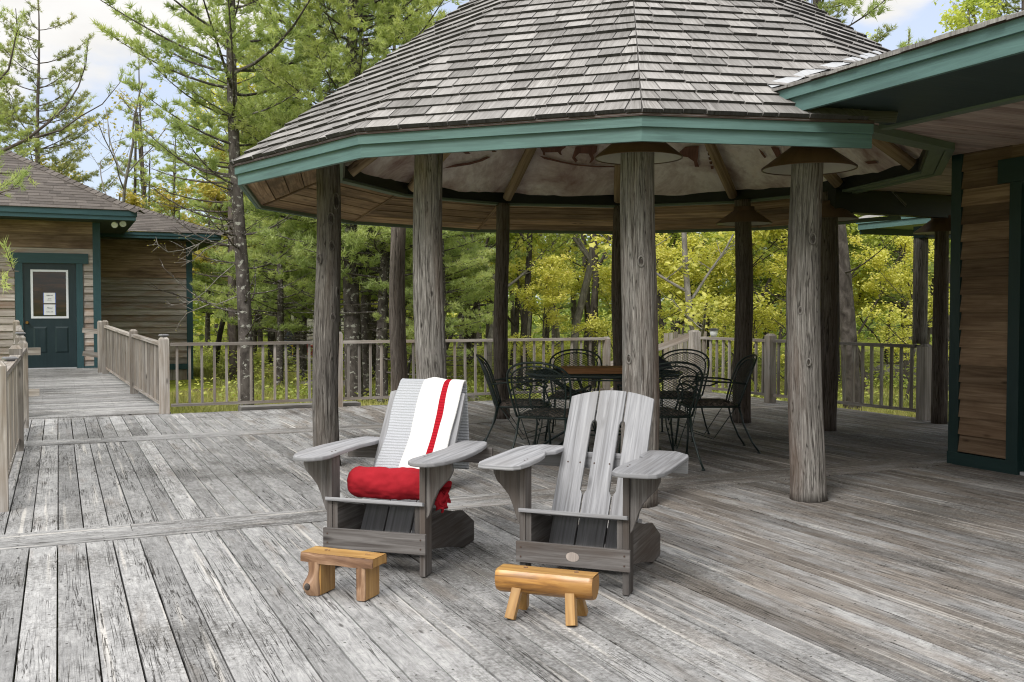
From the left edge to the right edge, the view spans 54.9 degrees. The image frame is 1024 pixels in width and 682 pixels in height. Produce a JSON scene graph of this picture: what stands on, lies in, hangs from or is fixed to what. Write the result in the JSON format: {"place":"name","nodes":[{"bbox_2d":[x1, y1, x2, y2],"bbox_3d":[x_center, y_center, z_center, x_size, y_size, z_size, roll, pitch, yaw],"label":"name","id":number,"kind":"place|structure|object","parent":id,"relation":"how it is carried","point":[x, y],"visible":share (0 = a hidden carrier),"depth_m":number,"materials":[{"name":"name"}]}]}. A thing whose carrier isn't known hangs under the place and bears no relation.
{"place":"outdoors","nodes":[
{"label":"outdoors","id":0,"kind":"place"},
{"bbox_2d":[0,0,1020,303],"label":"sky","id":1,"kind":"structure","parent":0,"point":[105,57],"materials":[{"name":"white"}]},
{"bbox_2d":[170,306,930,413],"bbox_3d":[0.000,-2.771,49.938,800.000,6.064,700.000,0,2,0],"label":"ground","id":2,"kind":"structure","parent":0,"point":[224,336],"depth_m":39.35,"materials":[{"name":"green plant"}]},
{"bbox_2d":[0,43,42,156],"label":"pine tree","id":3,"kind":"object","parent":2,"relation":"on","point":[15,136],"visible":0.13,"depth_m":25.32,"materials":[{"name":"green plant"}]},
{"bbox_2d":[0,5,124,293],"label":"pine tree","id":4,"kind":"object","parent":2,"relation":"on","point":[23,174],"visible":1,"depth_m":12.46,"materials":[{"name":"green plant"}]},
{"bbox_2d":[0,0,131,192],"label":"pine tree","id":5,"kind":"object","parent":2,"relation":"on","point":[38,150],"visible":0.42,"depth_m":30.64,"materials":[{"name":"green plant"}]},
{"bbox_2d":[28,368,170,418],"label":"walkway","id":6,"kind":"structure","parent":2,"relation":"on","point":[76,392],"depth_m":14.30,"materials":[{"name":"grey wood"}]},
{"bbox_2d":[13,320,25,344],"bbox_3d":[-7.503,0.421,15.005,0.147,1.420,7.022,-1,2,-27],"label":"railing","id":7,"kind":"object","parent":6,"relation":"on","point":[17,327],"visible":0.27,"depth_m":14.52,"materials":[{"name":"brown wood"}]},
{"bbox_2d":[97,320,158,403],"bbox_3d":[-6.018,0.384,15.453,0.169,1.365,6.767,-1,2,-29],"label":"railing","id":8,"kind":"object","parent":6,"relation":"on","point":[130,358],"visible":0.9,"depth_m":14.75,"materials":[{"name":"grey wood"}]},
{"bbox_2d":[0,147,225,379],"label":"cabin","id":9,"kind":"object","parent":2,"relation":"on","point":[88,256],"visible":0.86,"depth_m":19.28,"materials":[{"name":"brown wood"}]},
{"bbox_2d":[43,304,55,314],"bbox_3d":[-8.941,-0.605,19.070,0.224,0.205,0.004,-1,2,-25],"label":"paper notice","id":10,"kind":"object","parent":9,"relation":"attached to","point":[49,309],"visible":1,"depth_m":19.07,"materials":[{"name":"white paper"}]},
{"bbox_2d":[43,293,55,302],"bbox_3d":[-8.941,-0.832,19.063,0.224,0.200,0.004,-1,2,-25],"label":"paper notice","id":11,"kind":"object","parent":9,"relation":"attached to","point":[49,297],"visible":1,"depth_m":19.06,"materials":[{"name":"white paper"}]},
{"bbox_2d":[23,263,76,367],"bbox_3d":[-8.933,-0.492,19.074,0.925,2.010,0.105,-1,2,-25],"label":"door","id":12,"kind":"structure","parent":9,"relation":"in","point":[56,335],"depth_m":19.09,"materials":[{"name":"paint"}]},
{"bbox_2d":[7,410,249,681],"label":"deck framing","id":13,"kind":"object","parent":2,"relation":"on","point":[57,581],"visible":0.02,"depth_m":4.78,"materials":[{"name":"brown wood"}]},
{"bbox_2d":[0,391,1023,681],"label":"deck","id":14,"kind":"structure","parent":13,"relation":"on","point":[906,575],"depth_m":4.82,"materials":[{"name":"grey wood"}]},
{"bbox_2d":[0,341,28,511],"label":"railing","id":15,"kind":"object","parent":14,"relation":"attached to","point":[14,404],"visible":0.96,"depth_m":7.88,"materials":[{"name":"brown wood"}]},
{"bbox_2d":[300,546,386,600],"bbox_3d":[-0.774,1.060,4.481,0.380,0.194,0.171,1,2,22],"label":"footstool","id":16,"kind":"object","parent":14,"relation":"on","point":[322,563],"visible":1,"depth_m":4.46,"materials":[{"name":"brown wood"}]},
{"bbox_2d":[158,332,610,413],"bbox_3d":[-1.472,0.529,13.614,6.410,1.330,0.163,-1,2,-23],"label":"railing","id":17,"kind":"object","parent":14,"relation":"attached to","point":[164,379],"visible":0.66,"depth_m":13.09,"materials":[{"name":"grey wood"}]},
{"bbox_2d":[293,390,492,576],"bbox_3d":[-0.580,0.699,5.151,0.862,0.873,0.969,1,2,17],"label":"adirondack chair","id":18,"kind":"object","parent":14,"relation":"on","point":[377,525],"visible":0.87,"depth_m":4.95,"materials":[{"name":"grey wood"}]},
{"bbox_2d":[347,466,451,512],"bbox_3d":[-0.568,0.739,4.961,0.548,0.211,0.181,1,2,17],"label":"rolled blanket","id":19,"kind":"object","parent":18,"relation":"on","point":[400,483],"visible":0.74,"depth_m":4.91,"materials":[{"name":"red fabric"}]},
{"bbox_2d":[375,377,468,468],"bbox_3d":[-0.496,0.486,5.388,0.415,0.560,0.424,1,2,17],"label":"throw blanket","id":20,"kind":"object","parent":18,"relation":"on","point":[422,416],"visible":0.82,"depth_m":5.39,"materials":[{"name":"fabric"}]},
{"bbox_2d":[0,403,950,553],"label":"deck cross boards","id":21,"kind":"object","parent":14,"relation":"on","point":[112,533],"visible":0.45,"depth_m":6.79,"materials":[{"name":"grey wood"}]},
{"bbox_2d":[476,354,551,444],"bbox_3d":[0.022,0.565,9.145,0.712,0.889,0.617,0,2,2],"label":"patio chair","id":22,"kind":"object","parent":14,"relation":"on","point":[504,403],"visible":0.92,"depth_m":8.96,"materials":[{"name":"black metal"}]},
{"bbox_2d":[495,564,598,625],"bbox_3d":[0.147,1.071,4.171,0.426,0.205,0.202,1,2,20],"label":"footstool","id":23,"kind":"object","parent":14,"relation":"on","point":[575,589],"visible":1,"depth_m":4.13,"materials":[{"name":"brown wood"}]},
{"bbox_2d":[506,361,591,451],"bbox_3d":[0.301,0.596,8.170,0.618,0.889,0.712,1,2,22],"label":"patio chair","id":24,"kind":"object","parent":14,"relation":"on","point":[554,413],"visible":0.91,"depth_m":7.97,"materials":[{"name":"black metal"}]},
{"bbox_2d":[544,349,601,440],"bbox_3d":[0.631,0.536,10.079,0.617,0.889,0.712,0,2,8],"label":"patio chair","id":25,"kind":"object","parent":14,"relation":"on","point":[568,393],"visible":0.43,"depth_m":10.30,"materials":[{"name":"black metal"}]},
{"bbox_2d":[478,390,688,595],"bbox_3d":[0.397,0.708,4.854,0.902,0.873,0.958,1,2,21],"label":"adirondack chair","id":26,"kind":"object","parent":14,"relation":"on","point":[559,536],"visible":0.98,"depth_m":4.86,"materials":[{"name":"grey wood"}]},
{"bbox_2d":[230,0,943,507],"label":"pavilion","id":27,"kind":"structure","parent":14,"relation":"on","point":[502,120],"depth_m":6.97,"materials":[{"name":"grey wood"}]},
{"bbox_2d":[595,142,682,164],"bbox_3d":[0.840,-1.307,6.542,0.580,0.196,0.580,0,2,0],"label":"post lamp","id":28,"kind":"object","parent":27,"relation":"attached to","point":[665,152],"visible":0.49,"depth_m":6.38,"materials":[{"name":"brown metal"}]},
{"bbox_2d":[716,206,772,225],"bbox_3d":[2.680,-1.449,11.390,0.640,0.196,0.640,0,2,0],"label":"post lamp","id":29,"kind":"object","parent":27,"relation":"attached to","point":[746,214],"visible":0.96,"depth_m":11.24,"materials":[{"name":"brown metal"}]},
{"bbox_2d":[761,146,857,175],"bbox_3d":[2.020,-1.264,6.704,0.630,0.196,0.630,0,2,0],"label":"post lamp","id":30,"kind":"object","parent":27,"relation":"attached to","point":[833,161],"visible":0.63,"depth_m":6.54,"materials":[{"name":"brown metal"}]},
{"bbox_2d":[822,200,858,221],"bbox_3d":[3.420,-1.406,10.641,0.610,0.196,0.610,0,2,0],"label":"post lamp","id":31,"kind":"object","parent":27,"relation":"attached to","point":[830,210],"visible":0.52,"depth_m":10.45,"materials":[{"name":"brown metal"}]},
{"bbox_2d":[525,368,682,450],"bbox_3d":[0.830,0.650,8.975,1.432,0.751,1.152,0,2,0],"label":"patio table","id":32,"kind":"object","parent":14,"relation":"on","point":[579,378],"visible":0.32,"depth_m":8.65,"materials":[{"name":"black metal"}]},
{"bbox_2d":[561,365,621,373],"bbox_3d":[0.830,0.253,8.912,0.740,0.066,0.400,0,2,-2],"label":"wooden tray","id":33,"kind":"object","parent":32,"relation":"on","point":[590,369],"visible":0.79,"depth_m":8.71,"materials":[{"name":"brown wood"}]},
{"bbox_2d":[617,361,704,470],"bbox_3d":[1.236,0.594,8.226,0.617,0.889,0.712,0,2,-12],"label":"patio chair","id":34,"kind":"object","parent":14,"relation":"on","point":[666,412],"visible":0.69,"depth_m":8.04,"materials":[{"name":"black metal"}]},
{"bbox_2d":[659,349,709,441],"bbox_3d":[1.693,0.535,10.112,0.617,0.889,0.712,1,2,25],"label":"patio chair","id":35,"kind":"object","parent":14,"relation":"on","point":[699,374],"visible":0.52,"depth_m":10.27,"materials":[{"name":"black metal"}]},
{"bbox_2d":[663,330,706,390],"bbox_3d":[3.075,0.487,17.535,0.758,1.370,0.022,0,2,0],"label":"railing","id":36,"kind":"object","parent":14,"relation":"attached to","point":[673,335],"visible":0.29,"depth_m":17.51,"materials":[{"name":"grey wood"}]},
{"bbox_2d":[674,354,760,453],"bbox_3d":[1.908,0.565,9.165,0.712,0.889,0.617,0,2,-2],"label":"patio chair","id":37,"kind":"object","parent":14,"relation":"on","point":[713,403],"visible":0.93,"depth_m":9.10,"materials":[{"name":"black metal"}]},
{"bbox_2d":[688,330,931,420],"bbox_3d":[3.862,0.532,13.529,0.172,1.290,4.362,-1,2,-29],"label":"railing","id":38,"kind":"object","parent":14,"relation":"attached to","point":[771,350],"visible":0.66,"depth_m":12.58,"materials":[{"name":"grey wood"}]},
{"bbox_2d":[769,10,1023,475],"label":"lodge","id":39,"kind":"structure","parent":14,"relation":"on","point":[957,96],"depth_m":7.87,"materials":[{"name":"brown wood"}]},
{"bbox_2d":[913,215,950,234],"bbox_3d":[4.910,-1.330,11.264,0.610,0.196,0.610,0,2,0],"label":"post lamp","id":40,"kind":"object","parent":39,"relation":"attached to","point":[931,226],"visible":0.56,"depth_m":11.13,"materials":[{"name":"brown metal"}]},
{"bbox_2d":[71,83,188,216],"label":"bare tree","id":41,"kind":"object","parent":2,"relation":"on","point":[128,169],"visible":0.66,"depth_m":28.19,"materials":[{"name":"green plant"}]},
{"bbox_2d":[113,53,182,231],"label":"pine tree","id":42,"kind":"object","parent":2,"relation":"on","point":[137,166],"visible":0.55,"depth_m":32.64,"materials":[{"name":"green plant"}]},
{"bbox_2d":[115,183,207,352],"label":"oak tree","id":43,"kind":"object","parent":2,"relation":"on","point":[131,196],"visible":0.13,"depth_m":32.17,"materials":[{"name":"green plant"}]},
{"bbox_2d":[147,157,219,326],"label":"pine tree","id":44,"kind":"object","parent":2,"relation":"on","point":[177,175],"visible":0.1,"depth_m":39.55,"materials":[{"name":"green plant"}]},
{"bbox_2d":[156,128,211,330],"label":"pine tree","id":45,"kind":"object","parent":2,"relation":"on","point":[173,170],"visible":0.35,"depth_m":33.78,"materials":[{"name":"green plant"}]},
{"bbox_2d":[181,162,226,349],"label":"pine tree","id":46,"kind":"object","parent":2,"relation":"on","point":[207,317],"visible":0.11,"depth_m":37.70,"materials":[{"name":"green plant"}]},
{"bbox_2d":[131,0,293,380],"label":"pine tree","id":47,"kind":"object","parent":2,"relation":"on","point":[232,333],"visible":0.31,"depth_m":22.81,"materials":[{"name":"green plant"}]},
{"bbox_2d":[89,0,363,404],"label":"pine tree","id":48,"kind":"object","parent":2,"relation":"on","point":[230,70],"visible":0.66,"depth_m":16.34,"materials":[{"name":"green plant"}]},
{"bbox_2d":[147,221,236,331],"bbox_3d":[-5.357,-1.129,16.667,1.483,1.952,0.604,0,2,-15],"label":"bare branch","id":49,"kind":"object","parent":48,"relation":"attached to","point":[198,244],"visible":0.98,"depth_m":16.74,"materials":[{"name":"grey plant"}]},
{"bbox_2d":[189,97,267,335],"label":"pine tree","id":50,"kind":"object","parent":2,"relation":"on","point":[220,281],"visible":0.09,"depth_m":29.11,"materials":[{"name":"green plant"}]},
{"bbox_2d":[192,249,265,355],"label":"young tree","id":51,"kind":"object","parent":2,"relation":"on","point":[195,270],"visible":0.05,"depth_m":31.32,"materials":[{"name":"green plant"}]},
{"bbox_2d":[181,55,291,340],"bbox_3d":[-9.111,-4.835,36.451,5.332,11.104,5.316,0,2,-5],"label":"young tree","id":52,"kind":"object","parent":2,"relation":"on","point":[240,80],"visible":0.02,"depth_m":35.56,"materials":[{"name":"green plant"}]},
{"bbox_2d":[190,140,284,367],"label":"young tree","id":53,"kind":"object","parent":2,"relation":"on","point":[212,192],"visible":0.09,"depth_m":28.53,"materials":[{"name":"green plant"}]},
{"bbox_2d":[192,96,313,365],"bbox_3d":[-6.385,-2.931,26.879,3.953,7.953,4.586,1,2,23],"label":"pine tree","id":54,"kind":"object","parent":2,"relation":"on","point":[271,336],"visible":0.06,"depth_m":26.34,"materials":[{"name":"green plant"}]},
{"bbox_2d":[191,98,359,386],"bbox_3d":[-4.911,-1.970,21.149,3.475,6.451,3.464,1,2,18],"label":"pine tree","id":55,"kind":"object","parent":2,"relation":"on","point":[278,278],"visible":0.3,"depth_m":20.86,"materials":[{"name":"green plant"}]},
{"bbox_2d":[223,213,342,380],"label":"pine tree","id":56,"kind":"object","parent":2,"relation":"on","point":[303,317],"visible":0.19,"depth_m":22.08,"materials":[{"name":"green plant"}]},
{"bbox_2d":[196,0,369,364],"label":"pine tree","id":57,"kind":"object","parent":2,"relation":"on","point":[291,66],"visible":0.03,"depth_m":27.20,"materials":[{"name":"green plant"}]},
{"bbox_2d":[238,401,360,410],"bbox_3d":[-2.853,1.057,13.301,1.600,0.415,0.280,-1,2,-25],"label":"timber ledge","id":58,"kind":"object","parent":2,"relation":"on","point":[282,406],"visible":0.18,"depth_m":13.09,"materials":[{"name":"grey wood"}]},
{"bbox_2d":[265,228,359,350],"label":"pine tree","id":59,"kind":"object","parent":2,"relation":"on","point":[312,317],"visible":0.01,"depth_m":25.79,"materials":[{"name":"green plant"}]},
{"bbox_2d":[168,0,467,401],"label":"pine tree","id":60,"kind":"object","parent":2,"relation":"on","point":[352,322],"visible":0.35,"depth_m":16.66,"materials":[{"name":"green plant"}]},
{"bbox_2d":[222,0,487,396],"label":"pine tree","id":61,"kind":"object","parent":2,"relation":"on","point":[292,223],"visible":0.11,"depth_m":18.31,"materials":[{"name":"green plant"}]},
{"bbox_2d":[254,0,487,404],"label":"pine tree","id":62,"kind":"object","parent":2,"relation":"on","point":[382,262],"visible":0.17,"depth_m":16.98,"materials":[{"name":"green plant"}]},
{"bbox_2d":[289,64,457,378],"bbox_3d":[-3.555,-2.736,23.791,3.953,7.953,4.586,-1,2,-20],"label":"pine tree","id":63,"kind":"object","parent":2,"relation":"on","point":[374,297],"visible":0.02,"depth_m":23.91,"materials":[{"name":"green plant"}]},
{"bbox_2d":[340,234,462,378],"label":"young tree","id":64,"kind":"object","parent":2,"relation":"on","point":[409,362],"visible":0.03,"depth_m":21.90,"materials":[{"name":"green plant"}]},
{"bbox_2d":[372,231,512,363],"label":"pine tree","id":65,"kind":"object","parent":2,"relation":"on","point":[452,325],"visible":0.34,"depth_m":17.36,"materials":[{"name":"green plant"}]},
{"bbox_2d":[373,231,527,366],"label":"pine tree","id":66,"kind":"object","parent":2,"relation":"on","point":[456,276],"visible":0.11,"depth_m":21.16,"materials":[{"name":"green plant"}]},
{"bbox_2d":[405,233,550,354],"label":"young tree","id":67,"kind":"object","parent":2,"relation":"on","point":[534,235],"visible":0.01,"depth_m":25.12,"materials":[{"name":"green plant"}]},
{"bbox_2d":[450,238,520,369],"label":"young tree","id":68,"kind":"object","parent":2,"relation":"on","point":[515,323],"depth_m":27.02,"materials":[{"name":"green plant"}]},
{"bbox_2d":[446,232,533,368],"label":"pine tree","id":69,"kind":"object","parent":2,"relation":"on","point":[492,242],"visible":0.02,"depth_m":27.91,"materials":[{"name":"green plant"}]},
{"bbox_2d":[459,238,521,345],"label":"pine tree","id":70,"kind":"object","parent":2,"relation":"on","point":[479,335],"visible":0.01,"depth_m":41.83,"materials":[{"name":"green plant"}]},
{"bbox_2d":[446,232,580,387],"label":"young tree","id":71,"kind":"object","parent":2,"relation":"on","point":[556,243],"visible":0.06,"depth_m":21.32,"materials":[{"name":"green plant"}]},
{"bbox_2d":[481,233,553,366],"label":"maple tree","id":72,"kind":"object","parent":2,"relation":"on","point":[521,282],"visible":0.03,"depth_m":22.91,"materials":[{"name":"green plant"}]},
{"bbox_2d":[119,112,931,356],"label":"trunks","id":73,"kind":"object","parent":2,"relation":"on","point":[546,329],"visible":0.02,"depth_m":39.46,"materials":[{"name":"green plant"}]},
{"bbox_2d":[478,234,598,359],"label":"young tree","id":74,"kind":"object","parent":2,"relation":"on","point":[557,334],"visible":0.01,"depth_m":29.81,"materials":[{"name":"green plant"}]},
{"bbox_2d":[155,146,931,343],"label":"woods","id":75,"kind":"object","parent":2,"relation":"on","point":[201,322],"visible":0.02,"depth_m":48.38,"materials":[{"name":"green plant"}]},
{"bbox_2d":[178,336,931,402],"bbox_3d":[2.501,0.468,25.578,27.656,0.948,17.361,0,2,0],"label":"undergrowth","id":76,"kind":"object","parent":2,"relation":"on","point":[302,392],"visible":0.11,"depth_m":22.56,"materials":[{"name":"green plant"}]},
{"bbox_2d":[508,253,605,383],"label":"young tree","id":77,"kind":"object","parent":2,"relation":"on","point":[551,293],"visible":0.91,"depth_m":19.27,"materials":[{"name":"green plant"}]},
{"bbox_2d":[170,348,948,416],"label":"grass","id":78,"kind":"structure","parent":2,"relation":"on","point":[196,398],"depth_m":20.22,"materials":[{"name":"green plant"}]},
{"bbox_2d":[513,235,607,348],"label":"tree","id":79,"kind":"object","parent":2,"relation":"on","point":[568,305],"visible":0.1,"depth_m":39.86,"materials":[{"name":"green plant"}]},
{"bbox_2d":[557,234,601,356],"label":"young tree","id":80,"kind":"object","parent":2,"relation":"on","point":[576,285],"visible":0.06,"depth_m":32.84,"materials":[{"name":"green plant"}]},
{"bbox_2d":[515,233,680,320],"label":"young tree","id":81,"kind":"object","parent":2,"relation":"on","point":[601,291],"visible":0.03,"depth_m":25.36,"materials":[{"name":"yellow plant"}]},
{"bbox_2d":[587,234,610,387],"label":"forked tree","id":82,"kind":"object","parent":2,"relation":"on","point":[594,300],"depth_m":20.69,"materials":[{"name":"brown plant"}]},
{"bbox_2d":[569,233,688,382],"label":"maple tree","id":83,"kind":"object","parent":2,"relation":"on","point":[584,288],"depth_m":23.11,"materials":[{"name":"brown plant"}]},
{"bbox_2d":[577,233,694,350],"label":"young tree","id":84,"kind":"object","parent":2,"relation":"on","point":[605,274],"visible":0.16,"depth_m":19.66,"materials":[{"name":"green plant"}]},
{"bbox_2d":[583,230,769,391],"bbox_3d":[3.093,-1.790,17.163,3.641,6.308,3.376,0,2,0],"label":"broken tree","id":85,"kind":"object","parent":2,"relation":"on","point":[691,320],"visible":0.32,"depth_m":17.51,"materials":[{"name":"plant"}]},
{"bbox_2d":[655,233,735,358],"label":"young tree","id":86,"kind":"object","parent":2,"relation":"on","point":[712,281],"visible":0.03,"depth_m":22.01,"materials":[{"name":"green plant"}]},
{"bbox_2d":[655,233,755,371],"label":"young tree","id":87,"kind":"object","parent":2,"relation":"on","point":[667,255],"visible":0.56,"depth_m":18.82,"materials":[{"name":"green plant"}]},
{"bbox_2d":[667,232,756,329],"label":"young tree","id":88,"kind":"object","parent":2,"relation":"on","point":[675,246],"visible":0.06,"depth_m":26.29,"materials":[{"name":"green plant"}]},
{"bbox_2d":[660,233,773,360],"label":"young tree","id":89,"kind":"object","parent":2,"relation":"on","point":[708,319],"visible":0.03,"depth_m":30.88,"materials":[{"name":"green plant"}]},
{"bbox_2d":[672,229,787,391],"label":"young tree","id":90,"kind":"object","parent":2,"relation":"on","point":[731,270],"visible":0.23,"depth_m":19.80,"materials":[{"name":"green plant"}]},
{"bbox_2d":[707,231,787,366],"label":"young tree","id":91,"kind":"object","parent":2,"relation":"on","point":[757,283],"visible":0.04,"depth_m":27.73,"materials":[{"name":"green plant"}]},
{"bbox_2d":[659,214,862,386],"bbox_3d":[5.735,-2.044,21.903,4.885,6.711,3.183,0,2,4],"label":"young tree","id":92,"kind":"object","parent":2,"relation":"on","point":[711,235],"visible":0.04,"depth_m":21.89,"materials":[{"name":"green plant"}]},
{"bbox_2d":[752,252,861,378],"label":"young tree","id":93,"kind":"object","parent":2,"relation":"on","point":[763,318],"visible":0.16,"depth_m":18.90,"materials":[{"name":"green plant"}]},
{"bbox_2d":[753,230,864,274],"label":"young tree","id":94,"kind":"object","parent":2,"relation":"on","point":[785,240],"depth_m":25.28,"materials":[{"name":"green plant"}]},
{"bbox_2d":[717,214,933,393],"bbox_3d":[6.519,-1.978,20.528,4.812,6.611,3.136,0,2,6],"label":"young tree","id":95,"kind":"object","parent":2,"relation":"on","point":[876,240],"visible":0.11,"depth_m":20.43,"materials":[{"name":"green plant"}]},
{"bbox_2d":[753,0,897,333],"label":"pine tree","id":96,"kind":"object","parent":2,"relation":"on","point":[877,38],"visible":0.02,"depth_m":24.95,"materials":[{"name":"green plant"}]},
{"bbox_2d":[764,0,901,410],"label":"leaning tree","id":97,"kind":"object","parent":2,"relation":"on","point":[848,332],"visible":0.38,"depth_m":16.52,"materials":[{"name":"brown plant"}]},
{"bbox_2d":[838,216,905,384],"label":"young tree","id":98,"kind":"object","parent":2,"relation":"on","point":[861,295],"visible":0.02,"depth_m":21.66,"materials":[{"name":"green plant"}]},
{"bbox_2d":[860,364,915,380],"bbox_3d":[9.718,1.019,25.061,2.254,0.852,1.247,0,2,0],"label":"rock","id":99,"kind":"object","parent":2,"relation":"on","point":[877,368],"visible":0.19,"depth_m":24.72,"materials":[{"name":"grey stone"}]},
{"bbox_2d":[848,224,931,363],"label":"young tree","id":100,"kind":"object","parent":2,"relation":"on","point":[883,310],"visible":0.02,"depth_m":27.33,"materials":[{"name":"green plant"}]},
{"bbox_2d":[850,252,933,343],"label":"young tree","id":101,"kind":"object","parent":2,"relation":"on","point":[928,330],"depth_m":24.81,"materials":[{"name":"green plant"}]},
{"bbox_2d":[847,233,949,401],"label":"young tree","id":102,"kind":"object","parent":2,"relation":"on","point":[896,280],"visible":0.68,"depth_m":18.50,"materials":[{"name":"green plant"}]},
{"bbox_2d":[846,28,950,390],"bbox_3d":[8.992,-2.807,21.907,4.172,8.395,4.840,1,2,17],"label":"pine tree","id":103,"kind":"object","parent":2,"relation":"on","point":[895,251],"visible":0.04,"depth_m":21.89,"materials":[{"name":"green plant"}]},
{"bbox_2d":[899,255,949,389],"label":"young tree","id":104,"kind":"object","parent":2,"relation":"on","point":[930,301],"visible":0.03,"depth_m":20.23,"materials":[{"name":"green plant"}]},
{"bbox_2d":[929,0,1011,253],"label":"young tree","id":105,"kind":"object","parent":2,"relation":"on","point":[958,20],"visible":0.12,"depth_m":21.85,"materials":[{"name":"green plant"}]},
{"bbox_2d":[950,0,1023,25],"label":"tree","id":106,"kind":"object","parent":2,"relation":"on","point":[1014,8],"visible":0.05,"depth_m":22.48,"materials":[{"name":"green plant"}]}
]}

